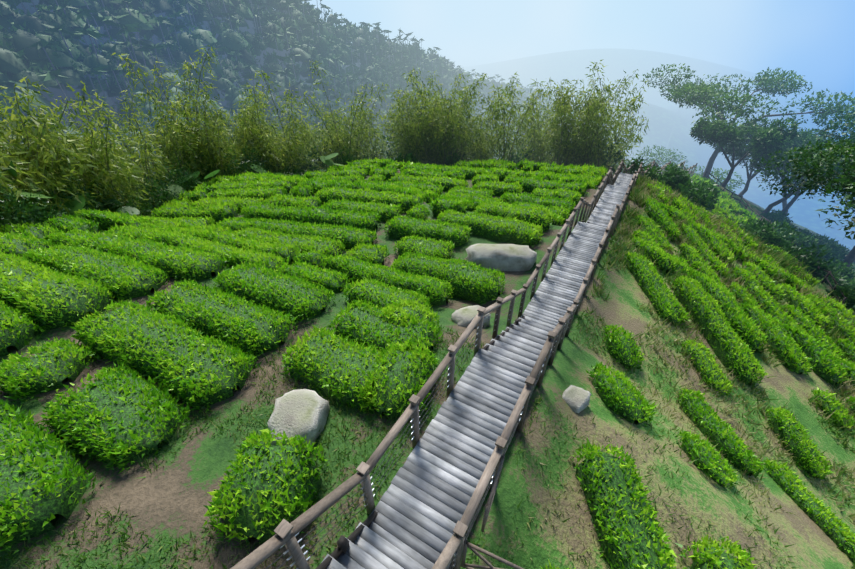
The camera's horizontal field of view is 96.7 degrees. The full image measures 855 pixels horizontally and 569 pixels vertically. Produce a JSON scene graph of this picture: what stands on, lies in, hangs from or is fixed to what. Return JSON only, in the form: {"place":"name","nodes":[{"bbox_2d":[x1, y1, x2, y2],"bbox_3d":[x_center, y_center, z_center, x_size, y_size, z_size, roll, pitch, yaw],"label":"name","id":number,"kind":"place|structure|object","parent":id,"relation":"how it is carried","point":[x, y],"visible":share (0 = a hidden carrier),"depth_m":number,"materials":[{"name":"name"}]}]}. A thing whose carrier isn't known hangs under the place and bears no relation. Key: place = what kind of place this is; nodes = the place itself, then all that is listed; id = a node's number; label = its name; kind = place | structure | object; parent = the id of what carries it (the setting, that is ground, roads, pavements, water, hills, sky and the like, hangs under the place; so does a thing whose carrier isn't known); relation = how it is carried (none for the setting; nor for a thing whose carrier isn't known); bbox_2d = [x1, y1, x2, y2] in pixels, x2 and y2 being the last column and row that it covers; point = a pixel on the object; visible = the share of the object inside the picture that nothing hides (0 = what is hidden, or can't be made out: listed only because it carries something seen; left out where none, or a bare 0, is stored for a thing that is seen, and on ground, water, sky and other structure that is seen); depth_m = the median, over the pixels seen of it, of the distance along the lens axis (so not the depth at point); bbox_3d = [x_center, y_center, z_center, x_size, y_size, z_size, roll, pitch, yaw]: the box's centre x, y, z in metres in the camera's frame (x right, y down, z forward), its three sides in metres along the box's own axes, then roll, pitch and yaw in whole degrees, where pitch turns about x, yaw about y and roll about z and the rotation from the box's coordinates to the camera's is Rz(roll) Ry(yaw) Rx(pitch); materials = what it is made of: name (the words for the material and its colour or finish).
{"place":"outdoors","nodes":[
{"label":"outdoors","id":0,"kind":"place"},
{"bbox_2d":[0,0,854,568],"bbox_3d":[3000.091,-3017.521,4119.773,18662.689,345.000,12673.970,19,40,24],"label":"terrain","id":1,"kind":"structure","parent":0,"point":[558,42],"depth_m":10.75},
{"bbox_2d":[0,153,343,231],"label":"broadleaf plants","id":2,"kind":"object","parent":1,"relation":"on","point":[326,160],"visible":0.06,"depth_m":20.73,"materials":[{"name":"green plant"}]},
{"bbox_2d":[31,169,329,224],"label":"ferns","id":3,"kind":"object","parent":1,"relation":"on","point":[150,216],"depth_m":23.79,"materials":[{"name":"green plant"}]},
{"bbox_2d":[267,389,329,451],"bbox_3d":[-2.453,2.606,7.197,1.036,0.905,1.197,4,36,6],"label":"rock","id":4,"kind":"object","parent":1,"relation":"on","point":[301,412],"visible":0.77,"depth_m":6.91,"materials":[{"name":"grey stone"}]},
{"bbox_2d":[0,0,609,181],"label":"forest trees","id":5,"kind":"object","parent":1,"relation":"on","point":[19,60],"visible":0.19,"depth_m":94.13,"materials":[{"name":"green plant"}]},
{"bbox_2d":[0,45,650,224],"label":"bamboo culms","id":6,"kind":"object","parent":1,"relation":"on","point":[436,133],"visible":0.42,"depth_m":34.45,"materials":[{"name":"green plant"}]},
{"bbox_2d":[0,157,854,568],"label":"tea bushes","id":7,"kind":"object","parent":1,"relation":"on","point":[192,341],"visible":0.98,"depth_m":10.39,"materials":[{"name":"green plant"}]},
{"bbox_2d":[0,174,854,568],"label":"grass tufts","id":8,"kind":"object","parent":1,"relation":"on","point":[640,192],"visible":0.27,"depth_m":10.85,"materials":[{"name":"green plant"}]},
{"bbox_2d":[0,135,854,313],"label":"shrub foliage","id":9,"kind":"object","parent":1,"relation":"on","point":[829,255],"visible":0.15,"depth_m":32.33,"materials":[{"name":"green plant"}]},
{"bbox_2d":[230,159,697,568],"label":"boardwalk","id":10,"kind":"structure","parent":1,"relation":"on","point":[422,513],"depth_m":6.49,"materials":[{"name":"grey wood"}]},
{"bbox_2d":[451,305,490,327],"bbox_3d":[1.262,1.006,10.969,1.110,0.690,0.838,-13,38,-18],"label":"rock","id":11,"kind":"object","parent":1,"relation":"on","point":[464,317],"visible":0.54,"depth_m":10.69,"materials":[{"name":"grey stone"}]},
{"bbox_2d":[466,243,536,270],"bbox_3d":[2.851,-1.000,14.748,2.748,1.106,1.256,1,36,2],"label":"rock","id":12,"kind":"object","parent":1,"relation":"on","point":[506,257],"visible":0.9,"depth_m":14.27,"materials":[{"name":"grey stone"}]},
{"bbox_2d":[562,385,590,412],"bbox_3d":[3.138,2.449,8.050,0.547,0.424,0.677,19,40,24],"label":"rock","id":13,"kind":"object","parent":1,"relation":"on","point":[576,399],"visible":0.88,"depth_m":7.89,"materials":[{"name":"grey stone"}]},
{"bbox_2d":[612,63,854,266],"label":"trees","id":14,"kind":"object","parent":1,"relation":"on","point":[807,160],"visible":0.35,"depth_m":48.07,"materials":[{"name":"green plant"}]},
{"bbox_2d":[703,171,846,303],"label":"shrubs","id":15,"kind":"object","parent":1,"relation":"on","point":[828,281],"visible":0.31,"depth_m":39.20,"materials":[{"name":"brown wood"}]}
]}

